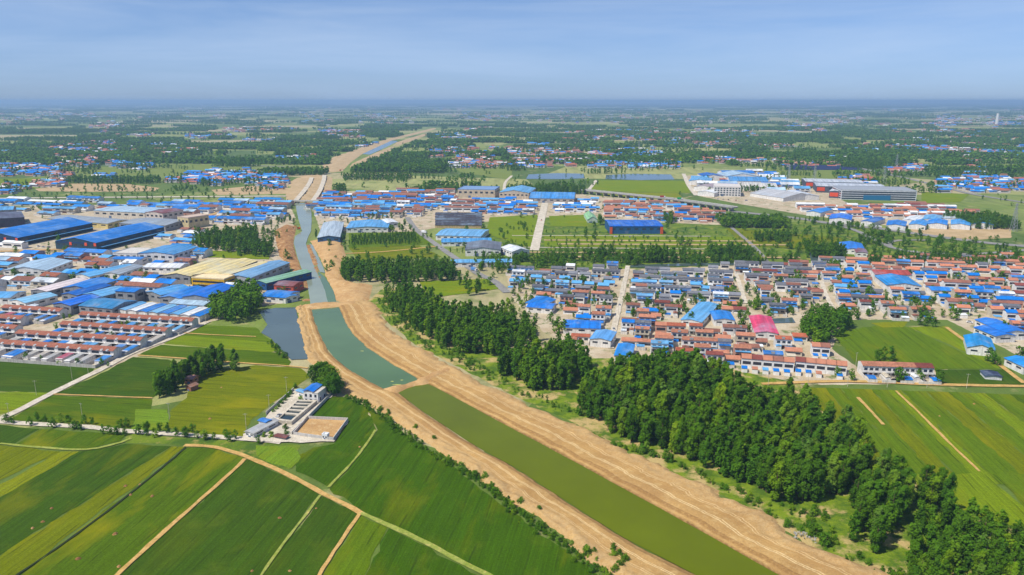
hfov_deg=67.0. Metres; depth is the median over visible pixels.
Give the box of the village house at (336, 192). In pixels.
[326,191,339,194]
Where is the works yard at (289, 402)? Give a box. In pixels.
[243,389,348,442]
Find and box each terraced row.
[0,304,67,323]
[0,314,29,325]
[0,324,23,338]
[0,339,121,367]
[9,329,147,355]
[53,320,172,345]
[73,311,198,334]
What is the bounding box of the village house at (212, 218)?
[209,215,217,223]
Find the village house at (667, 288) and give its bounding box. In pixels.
[664,285,678,293]
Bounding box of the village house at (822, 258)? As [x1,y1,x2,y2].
[818,256,832,261]
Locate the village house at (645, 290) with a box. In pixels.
[643,288,654,301]
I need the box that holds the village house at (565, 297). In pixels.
[558,294,573,306]
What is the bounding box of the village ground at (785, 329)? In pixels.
[506,263,1023,384]
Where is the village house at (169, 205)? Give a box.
[165,204,182,207]
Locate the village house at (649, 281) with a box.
[642,279,656,283]
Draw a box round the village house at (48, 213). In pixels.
[33,211,60,215]
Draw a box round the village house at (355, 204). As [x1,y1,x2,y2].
[345,203,358,206]
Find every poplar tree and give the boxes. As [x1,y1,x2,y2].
[152,371,163,397]
[164,370,174,391]
[169,364,179,382]
[170,358,178,368]
[170,367,182,391]
[178,361,186,385]
[182,359,189,375]
[186,354,195,374]
[193,351,199,373]
[195,355,201,376]
[199,354,207,376]
[207,344,215,353]
[208,348,216,368]
[216,343,223,362]
[217,346,226,369]
[228,348,239,369]
[230,352,239,370]
[511,349,521,379]
[517,347,527,377]
[530,338,541,355]
[543,352,556,381]
[545,339,553,356]
[545,357,559,389]
[553,358,564,389]
[567,351,577,380]
[568,341,575,353]
[577,376,587,404]
[585,381,595,410]
[590,380,604,412]
[592,379,607,414]
[593,387,604,419]
[600,373,606,386]
[603,394,622,429]
[605,364,614,383]
[606,357,615,367]
[610,365,623,378]
[610,379,618,395]
[610,388,619,405]
[613,358,620,372]
[615,367,629,389]
[615,398,629,423]
[616,356,623,365]
[616,391,627,424]
[616,407,625,436]
[619,373,635,390]
[619,399,633,433]
[622,384,633,399]
[623,351,632,365]
[623,360,635,377]
[624,404,639,441]
[627,383,642,398]
[628,357,636,369]
[634,357,647,379]
[636,394,646,429]
[636,397,648,432]
[637,382,648,396]
[638,411,652,442]
[641,354,649,378]
[646,355,654,375]
[647,381,660,408]
[648,389,657,407]
[650,393,667,420]
[652,389,670,412]
[653,348,662,356]
[654,358,666,383]
[655,410,669,447]
[665,353,676,371]
[665,359,680,383]
[667,387,679,417]
[667,410,678,438]
[668,373,678,391]
[668,383,673,399]
[668,421,679,451]
[671,414,686,453]
[673,392,684,418]
[675,377,685,394]
[678,365,689,384]
[681,363,690,377]
[683,384,695,407]
[684,401,694,424]
[684,414,705,451]
[686,405,699,439]
[687,350,696,367]
[687,422,702,458]
[690,347,701,353]
[690,354,704,367]
[690,366,701,381]
[695,380,706,402]
[696,395,708,409]
[697,418,708,448]
[697,429,709,456]
[698,401,711,423]
[699,357,705,377]
[699,364,704,378]
[699,435,711,467]
[706,357,716,372]
[708,409,724,432]
[709,401,716,420]
[709,425,724,462]
[710,367,721,387]
[711,382,726,400]
[711,398,717,413]
[712,358,722,375]
[715,415,728,442]
[716,394,728,413]
[719,422,740,456]
[720,361,729,380]
[722,368,734,381]
[723,372,732,381]
[727,380,734,398]
[727,400,739,422]
[729,435,744,474]
[730,384,743,402]
[733,370,742,389]
[738,413,752,443]
[742,430,750,455]
[744,416,761,442]
[747,445,762,482]
[748,404,760,419]
[751,388,765,412]
[755,431,764,452]
[755,455,766,487]
[756,385,771,408]
[756,445,770,475]
[758,449,776,492]
[760,409,771,426]
[760,423,771,451]
[763,424,779,453]
[764,393,780,408]
[767,460,788,500]
[770,456,780,487]
[771,398,777,411]
[771,414,780,426]
[773,387,783,406]
[774,449,786,460]
[777,421,785,434]
[778,431,795,451]
[778,441,792,469]
[779,401,791,422]
[780,389,795,406]
[780,418,791,440]
[782,454,792,483]
[784,377,796,397]
[785,409,796,432]
[786,454,803,497]
[791,415,801,439]
[791,440,803,464]
[795,383,808,412]
[796,458,811,500]
[798,423,810,443]
[799,386,814,413]
[799,410,809,438]
[799,452,812,465]
[800,434,812,448]
[802,444,811,459]
[803,443,821,461]
[806,458,829,500]
[807,402,813,423]
[807,415,818,437]
[811,426,823,450]
[811,437,819,460]
[820,405,835,426]
[821,447,832,477]
[823,423,835,438]
[824,400,836,423]
[825,450,842,488]
[825,456,839,493]
[828,423,846,447]
[829,422,841,442]
[829,434,839,454]
[835,460,851,494]
[836,445,853,489]
[837,404,854,423]
[838,425,852,444]
[844,435,859,458]
[845,456,863,490]
[846,415,855,438]
[847,442,859,466]
[848,476,866,506]
[850,415,867,449]
[853,446,868,480]
[853,500,867,532]
[854,468,872,486]
[854,492,867,521]
[856,480,874,506]
[856,489,879,530]
[858,433,874,468]
[860,443,874,469]
[868,479,885,514]
[868,506,887,545]
[869,515,888,552]
[871,447,890,470]
[871,464,880,479]
[871,467,881,480]
[871,504,891,542]
[877,456,890,478]
[878,448,893,478]
[880,478,887,502]
[885,465,900,479]
[885,469,900,503]
[886,481,901,504]
[890,490,903,522]
[892,469,906,489]
[895,455,906,467]
[896,485,912,522]
[898,462,907,471]
[898,467,916,504]
[904,475,915,509]
[906,541,922,574]
[913,464,937,504]
[917,553,929,574]
[924,475,943,507]
[925,540,942,571]
[933,467,948,505]
[937,525,953,540]
[938,472,957,506]
[940,548,955,574]
[951,510,970,541]
[970,550,988,573]
[970,560,985,574]
[973,563,987,574]
[976,514,995,540]
[982,570,993,574]
[989,528,1003,557]
[991,554,1006,574]
[999,562,1020,574]
[1007,551,1021,568]
[1015,526,1023,554]
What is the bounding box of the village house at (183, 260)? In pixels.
[173,257,196,265]
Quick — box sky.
[0,0,1023,103]
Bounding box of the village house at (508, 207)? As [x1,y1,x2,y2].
[501,206,513,209]
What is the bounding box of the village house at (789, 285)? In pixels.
[786,282,800,294]
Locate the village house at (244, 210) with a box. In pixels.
[231,208,251,213]
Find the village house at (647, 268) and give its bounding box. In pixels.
[645,266,659,273]
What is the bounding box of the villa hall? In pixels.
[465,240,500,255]
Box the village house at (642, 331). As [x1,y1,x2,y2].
[634,326,649,338]
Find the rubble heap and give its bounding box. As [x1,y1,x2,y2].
[794,531,816,542]
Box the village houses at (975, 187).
[0,104,1023,194]
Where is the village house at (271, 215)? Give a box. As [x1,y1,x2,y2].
[266,212,283,219]
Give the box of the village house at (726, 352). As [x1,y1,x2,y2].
[711,349,729,357]
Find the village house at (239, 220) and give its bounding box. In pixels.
[232,216,253,224]
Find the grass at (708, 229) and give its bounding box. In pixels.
[477,217,810,269]
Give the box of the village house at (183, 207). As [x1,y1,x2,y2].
[172,206,192,209]
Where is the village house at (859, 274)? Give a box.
[854,272,870,279]
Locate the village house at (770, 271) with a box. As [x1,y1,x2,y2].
[763,269,777,279]
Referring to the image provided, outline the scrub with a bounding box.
[368,288,1022,574]
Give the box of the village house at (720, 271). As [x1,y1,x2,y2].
[708,269,722,277]
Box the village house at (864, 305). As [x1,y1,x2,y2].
[857,299,874,312]
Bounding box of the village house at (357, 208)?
[352,207,364,209]
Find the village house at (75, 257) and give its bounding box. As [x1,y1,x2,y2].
[63,252,89,263]
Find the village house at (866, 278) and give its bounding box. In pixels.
[855,277,873,287]
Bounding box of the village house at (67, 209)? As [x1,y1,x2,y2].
[53,206,80,213]
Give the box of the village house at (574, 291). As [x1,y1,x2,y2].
[572,289,588,302]
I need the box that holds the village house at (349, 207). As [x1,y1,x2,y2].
[339,205,352,209]
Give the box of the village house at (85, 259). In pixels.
[77,256,97,263]
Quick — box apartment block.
[177,213,209,227]
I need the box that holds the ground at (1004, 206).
[0,104,1023,574]
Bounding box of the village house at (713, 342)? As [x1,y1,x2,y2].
[702,337,717,348]
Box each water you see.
[294,203,327,303]
[310,244,324,272]
[311,307,416,388]
[318,272,335,301]
[363,141,396,154]
[399,384,777,574]
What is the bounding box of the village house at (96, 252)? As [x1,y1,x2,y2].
[83,249,112,256]
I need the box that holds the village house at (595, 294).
[590,291,605,303]
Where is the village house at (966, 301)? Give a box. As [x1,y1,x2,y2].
[957,298,976,312]
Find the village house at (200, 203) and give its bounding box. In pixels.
[197,202,213,204]
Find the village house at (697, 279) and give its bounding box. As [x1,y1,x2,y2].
[689,277,702,284]
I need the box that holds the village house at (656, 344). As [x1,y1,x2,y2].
[650,340,668,355]
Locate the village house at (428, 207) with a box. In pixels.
[420,204,432,210]
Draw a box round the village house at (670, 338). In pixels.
[655,334,673,351]
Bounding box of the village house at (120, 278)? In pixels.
[116,276,144,282]
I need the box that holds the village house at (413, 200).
[404,198,416,202]
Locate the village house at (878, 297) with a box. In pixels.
[868,295,884,307]
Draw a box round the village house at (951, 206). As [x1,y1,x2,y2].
[943,205,956,208]
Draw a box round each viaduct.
[578,189,672,201]
[670,198,737,210]
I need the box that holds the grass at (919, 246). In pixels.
[755,222,1023,258]
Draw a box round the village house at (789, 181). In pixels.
[779,180,799,182]
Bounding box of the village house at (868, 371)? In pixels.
[857,360,885,383]
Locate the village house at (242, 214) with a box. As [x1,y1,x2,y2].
[229,213,254,216]
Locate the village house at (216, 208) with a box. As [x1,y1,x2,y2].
[200,204,222,211]
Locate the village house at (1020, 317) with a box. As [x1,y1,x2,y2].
[1015,314,1023,320]
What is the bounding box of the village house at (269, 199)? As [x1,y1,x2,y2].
[262,197,283,201]
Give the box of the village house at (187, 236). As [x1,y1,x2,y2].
[181,234,194,237]
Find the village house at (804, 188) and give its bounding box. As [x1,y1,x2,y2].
[792,186,810,192]
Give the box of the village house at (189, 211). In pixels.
[183,209,199,214]
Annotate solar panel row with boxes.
[784,167,859,169]
[790,166,842,166]
[803,167,853,167]
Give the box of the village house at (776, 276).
[772,273,787,281]
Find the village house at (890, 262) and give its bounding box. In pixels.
[880,258,896,265]
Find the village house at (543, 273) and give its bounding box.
[538,270,550,278]
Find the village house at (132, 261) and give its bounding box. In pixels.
[121,259,141,264]
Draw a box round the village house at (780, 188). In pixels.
[766,187,785,190]
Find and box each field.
[0,141,72,146]
[0,178,45,189]
[0,361,94,392]
[0,392,46,413]
[0,425,38,444]
[0,444,170,554]
[0,445,59,479]
[0,446,183,574]
[0,451,78,496]
[12,395,151,427]
[17,429,125,448]
[21,448,242,574]
[56,357,178,396]
[63,165,256,178]
[121,460,317,574]
[131,409,168,429]
[139,345,290,365]
[145,127,200,136]
[164,335,278,351]
[168,365,308,435]
[183,325,273,341]
[209,251,268,258]
[256,138,375,154]
[256,445,300,467]
[263,496,356,574]
[296,396,375,485]
[323,516,386,574]
[330,404,596,574]
[348,231,431,247]
[349,245,440,259]
[366,528,475,574]
[381,142,485,158]
[419,279,497,295]
[456,165,511,179]
[487,215,537,247]
[543,236,765,246]
[549,215,587,225]
[592,180,690,192]
[600,192,681,198]
[610,140,683,150]
[726,228,843,248]
[760,167,917,185]
[762,135,879,147]
[811,387,880,469]
[826,388,915,479]
[834,325,994,368]
[841,388,930,473]
[857,389,951,474]
[872,321,908,326]
[872,389,969,473]
[888,390,999,483]
[901,390,1018,483]
[909,326,1004,368]
[916,473,1023,526]
[921,192,968,202]
[926,391,1023,473]
[934,369,1023,384]
[949,392,1023,452]
[969,393,1023,436]
[985,393,1023,421]
[993,474,1023,505]
[1010,394,1023,403]
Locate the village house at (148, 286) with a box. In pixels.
[140,282,168,290]
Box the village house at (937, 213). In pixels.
[926,212,943,218]
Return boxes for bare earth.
[36,183,158,191]
[212,184,287,194]
[911,228,1011,239]
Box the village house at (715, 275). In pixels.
[707,273,719,281]
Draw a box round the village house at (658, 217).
[652,214,665,222]
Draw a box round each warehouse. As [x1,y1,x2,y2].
[0,206,16,211]
[0,211,24,227]
[0,217,93,243]
[0,291,26,304]
[2,257,72,275]
[9,292,57,305]
[31,277,87,296]
[47,215,127,228]
[52,294,100,314]
[55,222,165,248]
[61,283,110,300]
[62,277,115,292]
[76,264,130,278]
[78,298,136,312]
[83,286,121,298]
[93,206,168,219]
[104,264,142,278]
[112,256,148,264]
[115,287,145,301]
[119,218,181,230]
[138,244,197,262]
[143,263,189,273]
[144,284,188,302]
[145,208,183,218]
[160,285,202,304]
[165,258,230,283]
[169,299,210,307]
[182,283,234,300]
[192,258,257,275]
[222,261,266,274]
[233,260,289,283]
[257,269,311,290]
[261,290,299,303]
[285,294,297,303]
[317,221,343,241]
[346,219,388,232]
[381,218,398,227]
[436,228,488,239]
[441,238,491,245]
[454,259,511,266]
[499,185,535,198]
[501,244,528,257]
[525,296,555,308]
[526,302,556,313]
[529,192,575,202]
[562,319,600,334]
[589,329,616,347]
[605,220,662,233]
[614,342,634,363]
[680,301,718,325]
[689,176,712,184]
[694,183,713,190]
[697,172,722,179]
[697,189,717,196]
[710,310,735,325]
[717,170,758,177]
[718,170,754,174]
[726,176,767,183]
[741,182,777,190]
[749,314,778,339]
[750,188,805,201]
[786,190,818,199]
[801,178,863,187]
[813,182,883,192]
[829,188,838,197]
[839,241,864,253]
[854,248,867,256]
[867,269,911,280]
[874,273,921,291]
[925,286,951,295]
[963,333,994,355]
[973,325,1016,342]
[974,317,1023,339]
[979,370,1002,379]
[1004,355,1023,374]
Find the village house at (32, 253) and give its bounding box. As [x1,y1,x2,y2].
[20,250,45,256]
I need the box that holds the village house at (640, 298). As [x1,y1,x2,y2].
[636,293,652,306]
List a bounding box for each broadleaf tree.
[306,362,325,382]
[314,365,330,385]
[316,371,333,384]
[322,375,337,394]
[324,365,340,374]
[327,371,345,395]
[327,372,335,389]
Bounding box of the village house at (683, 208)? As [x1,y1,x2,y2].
[677,207,689,210]
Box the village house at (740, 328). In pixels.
[734,324,746,333]
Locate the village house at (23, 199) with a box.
[6,196,30,201]
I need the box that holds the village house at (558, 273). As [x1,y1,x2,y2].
[554,270,567,279]
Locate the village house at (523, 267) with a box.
[520,265,533,270]
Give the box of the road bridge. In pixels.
[293,200,318,202]
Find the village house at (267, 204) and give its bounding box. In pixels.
[255,202,273,206]
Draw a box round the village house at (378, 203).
[372,202,384,204]
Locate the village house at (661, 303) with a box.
[654,300,669,311]
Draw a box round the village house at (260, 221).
[250,217,269,225]
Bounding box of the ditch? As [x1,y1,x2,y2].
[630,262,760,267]
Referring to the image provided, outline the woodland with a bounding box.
[1,291,1023,574]
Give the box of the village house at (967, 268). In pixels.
[957,265,974,275]
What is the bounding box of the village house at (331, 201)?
[324,201,339,202]
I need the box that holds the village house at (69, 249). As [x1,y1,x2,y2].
[64,247,87,252]
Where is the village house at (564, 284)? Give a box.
[555,280,569,288]
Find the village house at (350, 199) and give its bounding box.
[337,197,352,201]
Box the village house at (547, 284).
[536,279,551,287]
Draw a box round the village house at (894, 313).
[887,306,909,320]
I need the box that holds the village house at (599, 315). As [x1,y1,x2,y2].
[591,311,605,326]
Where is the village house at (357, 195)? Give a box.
[356,194,370,196]
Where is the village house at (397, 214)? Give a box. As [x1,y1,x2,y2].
[388,210,404,217]
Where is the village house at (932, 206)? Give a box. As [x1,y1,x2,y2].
[927,204,942,207]
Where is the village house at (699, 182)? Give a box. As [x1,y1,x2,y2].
[696,180,717,185]
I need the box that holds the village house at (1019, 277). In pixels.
[1008,275,1023,282]
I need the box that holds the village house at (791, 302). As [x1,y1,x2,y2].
[780,297,798,311]
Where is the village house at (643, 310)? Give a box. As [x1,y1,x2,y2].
[637,308,648,317]
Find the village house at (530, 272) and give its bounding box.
[526,270,537,279]
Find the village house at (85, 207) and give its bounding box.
[72,204,94,211]
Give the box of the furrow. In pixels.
[16,447,185,574]
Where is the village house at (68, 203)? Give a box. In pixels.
[61,201,87,206]
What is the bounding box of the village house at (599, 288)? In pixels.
[597,286,609,294]
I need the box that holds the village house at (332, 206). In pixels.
[325,205,339,208]
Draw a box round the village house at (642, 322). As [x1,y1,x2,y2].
[634,320,651,335]
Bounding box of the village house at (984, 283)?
[975,282,994,285]
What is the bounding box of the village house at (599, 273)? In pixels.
[591,268,605,279]
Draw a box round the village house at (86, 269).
[78,268,98,271]
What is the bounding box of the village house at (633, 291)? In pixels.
[629,288,642,300]
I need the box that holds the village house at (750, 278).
[744,272,758,283]
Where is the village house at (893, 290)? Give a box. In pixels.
[887,286,904,297]
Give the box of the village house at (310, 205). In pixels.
[304,203,317,208]
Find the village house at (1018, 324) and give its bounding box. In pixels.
[1008,320,1023,329]
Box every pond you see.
[259,307,307,359]
[526,173,584,178]
[605,174,673,179]
[772,317,794,322]
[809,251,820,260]
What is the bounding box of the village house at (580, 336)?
[571,333,590,345]
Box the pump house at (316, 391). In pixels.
[302,383,326,402]
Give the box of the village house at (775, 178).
[771,177,785,179]
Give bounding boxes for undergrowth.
[267,297,884,574]
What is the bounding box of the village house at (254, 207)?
[246,206,264,208]
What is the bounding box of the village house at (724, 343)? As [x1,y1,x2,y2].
[717,338,731,354]
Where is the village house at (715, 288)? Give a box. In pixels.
[709,286,723,298]
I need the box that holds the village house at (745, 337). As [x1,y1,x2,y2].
[735,332,755,343]
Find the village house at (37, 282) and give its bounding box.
[26,277,65,289]
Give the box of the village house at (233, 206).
[229,205,245,209]
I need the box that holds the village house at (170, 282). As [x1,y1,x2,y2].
[154,278,181,285]
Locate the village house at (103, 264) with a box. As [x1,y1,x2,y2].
[96,261,118,268]
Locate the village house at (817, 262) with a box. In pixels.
[810,260,826,269]
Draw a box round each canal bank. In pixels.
[295,305,694,574]
[339,299,889,574]
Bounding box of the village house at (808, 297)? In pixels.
[798,293,814,306]
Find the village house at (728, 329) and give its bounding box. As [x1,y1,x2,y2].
[722,323,734,339]
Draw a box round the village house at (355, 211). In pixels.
[348,210,361,213]
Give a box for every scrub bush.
[630,444,638,451]
[638,443,646,453]
[638,447,645,453]
[643,441,649,451]
[651,450,658,457]
[661,448,671,458]
[664,456,671,462]
[666,453,673,462]
[734,484,741,490]
[744,496,750,502]
[755,497,761,503]
[782,519,792,527]
[801,507,807,513]
[808,510,816,517]
[808,522,824,536]
[818,531,833,546]
[828,526,835,533]
[855,549,863,558]
[864,558,871,565]
[895,567,905,574]
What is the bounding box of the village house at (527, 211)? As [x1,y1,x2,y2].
[522,208,534,215]
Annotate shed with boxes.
[118,301,146,313]
[128,302,156,313]
[138,303,166,314]
[149,304,176,315]
[159,305,186,315]
[170,306,196,316]
[180,306,207,316]
[186,382,198,390]
[190,308,214,322]
[244,418,278,437]
[257,417,271,422]
[273,433,289,439]
[295,388,303,395]
[435,212,481,214]
[435,215,481,217]
[435,217,481,219]
[435,220,481,222]
[435,223,481,227]
[806,207,832,216]
[829,213,852,223]
[860,217,884,225]
[886,219,906,230]
[902,215,923,224]
[908,219,928,229]
[922,214,942,220]
[928,218,947,228]
[944,213,959,222]
[950,219,970,229]
[970,222,992,228]
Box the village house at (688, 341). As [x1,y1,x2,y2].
[681,336,701,347]
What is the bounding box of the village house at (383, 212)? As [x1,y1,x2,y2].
[378,210,389,217]
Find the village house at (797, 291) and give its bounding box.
[790,287,807,299]
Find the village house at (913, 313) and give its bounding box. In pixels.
[908,306,932,320]
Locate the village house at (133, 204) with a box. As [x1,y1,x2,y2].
[126,202,141,206]
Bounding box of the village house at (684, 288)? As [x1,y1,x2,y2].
[678,285,691,297]
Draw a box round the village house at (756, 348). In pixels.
[738,343,761,354]
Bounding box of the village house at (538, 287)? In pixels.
[530,284,544,295]
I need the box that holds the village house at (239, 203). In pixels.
[222,201,244,205]
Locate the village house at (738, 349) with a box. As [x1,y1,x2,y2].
[733,344,751,361]
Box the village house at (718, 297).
[712,291,728,303]
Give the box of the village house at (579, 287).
[575,285,590,296]
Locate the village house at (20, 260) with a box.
[6,257,29,264]
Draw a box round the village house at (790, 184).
[780,182,799,188]
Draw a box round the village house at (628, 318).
[621,317,638,325]
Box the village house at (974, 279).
[965,276,984,285]
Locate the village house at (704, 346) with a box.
[693,343,710,354]
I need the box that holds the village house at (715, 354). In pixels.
[705,350,723,360]
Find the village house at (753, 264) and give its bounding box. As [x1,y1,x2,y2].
[745,261,758,267]
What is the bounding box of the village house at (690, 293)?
[687,290,698,303]
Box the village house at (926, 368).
[914,362,941,385]
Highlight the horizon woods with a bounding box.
[0,103,1023,165]
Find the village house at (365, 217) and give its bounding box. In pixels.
[362,212,377,219]
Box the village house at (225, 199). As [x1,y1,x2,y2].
[218,198,234,201]
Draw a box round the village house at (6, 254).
[0,252,29,256]
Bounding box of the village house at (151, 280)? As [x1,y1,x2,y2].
[130,278,157,282]
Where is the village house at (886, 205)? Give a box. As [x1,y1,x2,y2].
[883,203,897,208]
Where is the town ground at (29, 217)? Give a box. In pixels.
[0,204,300,367]
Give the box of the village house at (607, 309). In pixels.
[596,305,611,319]
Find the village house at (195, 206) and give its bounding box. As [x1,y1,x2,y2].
[182,204,200,208]
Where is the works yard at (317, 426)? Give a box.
[297,419,344,436]
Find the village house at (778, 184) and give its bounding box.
[760,182,780,186]
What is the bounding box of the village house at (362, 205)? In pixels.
[359,203,373,207]
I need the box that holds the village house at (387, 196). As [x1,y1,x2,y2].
[381,195,393,197]
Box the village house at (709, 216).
[705,214,716,221]
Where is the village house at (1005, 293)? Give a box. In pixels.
[996,291,1015,296]
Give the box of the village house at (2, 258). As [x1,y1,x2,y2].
[0,256,9,261]
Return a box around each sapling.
[517,496,524,503]
[582,544,591,555]
[610,542,616,549]
[610,563,618,571]
[616,560,624,567]
[621,552,630,561]
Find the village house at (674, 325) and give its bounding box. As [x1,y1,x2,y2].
[666,322,685,332]
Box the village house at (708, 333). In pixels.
[695,329,713,337]
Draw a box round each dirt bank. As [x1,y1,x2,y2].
[275,224,309,300]
[286,175,332,199]
[306,245,319,276]
[310,239,371,301]
[320,128,435,171]
[350,133,426,166]
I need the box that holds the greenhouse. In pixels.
[584,211,597,222]
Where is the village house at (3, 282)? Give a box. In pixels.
[0,279,6,286]
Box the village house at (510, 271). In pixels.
[505,265,519,275]
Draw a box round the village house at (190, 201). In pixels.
[184,199,203,203]
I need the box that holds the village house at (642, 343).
[636,338,653,350]
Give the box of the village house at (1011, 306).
[1000,303,1021,309]
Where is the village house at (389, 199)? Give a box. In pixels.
[380,198,394,201]
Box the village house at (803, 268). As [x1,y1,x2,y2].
[797,266,811,269]
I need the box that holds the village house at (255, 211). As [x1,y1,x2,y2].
[249,209,264,213]
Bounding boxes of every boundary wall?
[266,387,293,414]
[291,392,330,433]
[293,416,347,441]
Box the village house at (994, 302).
[987,300,1007,305]
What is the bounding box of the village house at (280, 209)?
[268,207,286,212]
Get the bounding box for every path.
[0,438,131,449]
[56,394,152,397]
[115,458,246,574]
[138,354,307,367]
[184,332,255,336]
[184,444,362,513]
[260,495,320,574]
[318,513,360,574]
[327,430,375,486]
[346,246,435,253]
[361,512,492,574]
[529,252,702,253]
[544,239,754,240]
[558,243,785,244]
[578,256,799,257]
[856,397,884,424]
[896,391,979,470]
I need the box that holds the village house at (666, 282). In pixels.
[659,280,672,291]
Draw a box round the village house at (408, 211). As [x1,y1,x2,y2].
[400,208,416,215]
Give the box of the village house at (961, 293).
[951,289,971,298]
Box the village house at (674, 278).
[663,276,676,284]
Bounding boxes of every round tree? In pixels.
[142,420,150,429]
[181,426,189,436]
[199,429,209,439]
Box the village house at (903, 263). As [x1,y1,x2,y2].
[896,259,910,269]
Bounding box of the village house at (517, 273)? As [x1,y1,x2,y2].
[511,269,525,277]
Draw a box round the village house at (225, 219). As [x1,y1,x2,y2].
[214,216,236,223]
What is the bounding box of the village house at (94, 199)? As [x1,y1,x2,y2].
[83,196,103,202]
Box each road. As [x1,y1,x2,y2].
[0,196,274,198]
[0,211,218,251]
[0,321,210,419]
[0,420,280,443]
[294,177,313,199]
[311,175,325,199]
[405,217,509,292]
[503,176,511,189]
[512,235,632,235]
[530,203,547,249]
[533,247,687,248]
[608,265,629,347]
[682,174,696,194]
[729,225,767,260]
[732,211,1023,246]
[734,273,746,302]
[761,380,1023,386]
[819,281,835,309]
[830,223,1023,254]
[862,168,1023,202]
[885,239,924,247]
[945,327,1023,382]
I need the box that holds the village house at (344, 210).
[336,209,348,211]
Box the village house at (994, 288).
[982,285,1000,295]
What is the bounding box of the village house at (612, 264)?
[606,261,618,268]
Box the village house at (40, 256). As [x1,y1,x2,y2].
[32,254,63,259]
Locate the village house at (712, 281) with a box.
[707,277,722,285]
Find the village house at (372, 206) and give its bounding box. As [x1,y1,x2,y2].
[365,205,379,207]
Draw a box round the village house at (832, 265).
[826,264,840,272]
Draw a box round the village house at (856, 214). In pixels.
[845,211,861,218]
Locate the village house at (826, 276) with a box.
[820,271,837,281]
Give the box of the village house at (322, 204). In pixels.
[318,203,330,206]
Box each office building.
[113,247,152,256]
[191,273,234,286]
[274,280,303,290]
[458,186,499,197]
[713,183,740,196]
[833,186,916,200]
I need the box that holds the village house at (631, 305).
[625,302,640,316]
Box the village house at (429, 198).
[423,197,437,202]
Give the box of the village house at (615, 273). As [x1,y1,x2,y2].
[606,269,620,279]
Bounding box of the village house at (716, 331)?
[703,328,719,333]
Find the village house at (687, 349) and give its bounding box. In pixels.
[675,347,692,352]
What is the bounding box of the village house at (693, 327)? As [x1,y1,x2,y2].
[689,323,702,336]
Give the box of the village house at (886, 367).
[878,361,904,383]
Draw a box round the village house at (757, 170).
[745,169,762,173]
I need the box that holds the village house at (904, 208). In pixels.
[902,207,916,210]
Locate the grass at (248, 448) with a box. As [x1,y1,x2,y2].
[125,434,299,468]
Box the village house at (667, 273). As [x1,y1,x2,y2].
[660,271,673,279]
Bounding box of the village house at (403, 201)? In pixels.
[396,200,410,203]
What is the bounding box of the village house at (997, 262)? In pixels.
[988,258,1006,268]
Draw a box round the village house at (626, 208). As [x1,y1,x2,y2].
[624,206,636,212]
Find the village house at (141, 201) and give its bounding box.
[127,200,145,202]
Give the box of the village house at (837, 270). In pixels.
[824,267,840,276]
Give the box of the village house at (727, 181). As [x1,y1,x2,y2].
[718,181,736,182]
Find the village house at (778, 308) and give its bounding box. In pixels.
[768,302,786,316]
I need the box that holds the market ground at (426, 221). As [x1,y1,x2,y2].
[314,191,720,231]
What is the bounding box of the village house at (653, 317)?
[639,313,656,329]
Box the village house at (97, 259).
[90,257,113,261]
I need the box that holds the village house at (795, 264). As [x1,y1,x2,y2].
[788,262,802,265]
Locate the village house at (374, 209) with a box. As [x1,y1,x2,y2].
[365,208,380,211]
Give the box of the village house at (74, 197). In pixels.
[66,195,84,200]
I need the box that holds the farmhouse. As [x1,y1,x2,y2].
[184,375,198,383]
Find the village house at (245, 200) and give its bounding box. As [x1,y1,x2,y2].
[233,198,251,203]
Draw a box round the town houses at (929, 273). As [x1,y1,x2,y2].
[0,171,1023,379]
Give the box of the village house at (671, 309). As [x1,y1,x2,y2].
[664,304,677,317]
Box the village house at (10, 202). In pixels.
[0,198,21,205]
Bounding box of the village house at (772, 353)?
[762,350,783,355]
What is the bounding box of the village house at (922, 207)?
[912,206,928,209]
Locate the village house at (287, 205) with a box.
[272,202,292,208]
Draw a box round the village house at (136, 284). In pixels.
[129,282,144,287]
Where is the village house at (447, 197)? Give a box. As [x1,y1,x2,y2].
[441,195,454,201]
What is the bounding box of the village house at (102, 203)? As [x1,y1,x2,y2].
[95,201,115,207]
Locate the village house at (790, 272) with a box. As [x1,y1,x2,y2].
[781,269,794,276]
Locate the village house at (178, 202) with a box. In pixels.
[169,201,188,203]
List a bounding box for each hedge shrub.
[457,461,465,469]
[471,470,479,478]
[481,471,487,477]
[491,486,500,494]
[501,497,508,505]
[525,513,533,520]
[532,528,538,534]
[555,536,562,542]
[588,563,594,572]
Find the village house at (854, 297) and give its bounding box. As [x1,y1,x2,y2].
[851,294,868,305]
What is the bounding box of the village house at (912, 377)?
[896,362,922,384]
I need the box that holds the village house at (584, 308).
[577,304,590,314]
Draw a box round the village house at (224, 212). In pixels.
[221,210,238,215]
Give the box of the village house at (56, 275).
[39,272,68,279]
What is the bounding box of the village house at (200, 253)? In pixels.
[190,247,212,258]
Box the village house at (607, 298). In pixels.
[599,294,612,305]
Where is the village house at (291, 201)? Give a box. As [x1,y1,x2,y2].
[274,200,293,205]
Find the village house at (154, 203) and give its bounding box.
[146,202,160,205]
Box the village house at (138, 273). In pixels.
[130,271,158,276]
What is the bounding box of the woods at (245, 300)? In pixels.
[0,183,1022,334]
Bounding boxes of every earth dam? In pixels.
[303,301,354,308]
[384,366,453,392]
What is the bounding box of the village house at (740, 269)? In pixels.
[734,264,748,274]
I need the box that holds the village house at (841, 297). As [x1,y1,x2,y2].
[835,293,851,305]
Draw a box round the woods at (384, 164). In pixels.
[0,128,1023,205]
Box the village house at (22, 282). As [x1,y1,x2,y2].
[7,276,34,289]
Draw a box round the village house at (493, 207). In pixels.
[489,206,501,209]
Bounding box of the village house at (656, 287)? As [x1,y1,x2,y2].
[647,283,661,295]
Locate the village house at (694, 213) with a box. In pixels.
[687,211,700,217]
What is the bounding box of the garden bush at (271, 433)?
[268,431,274,437]

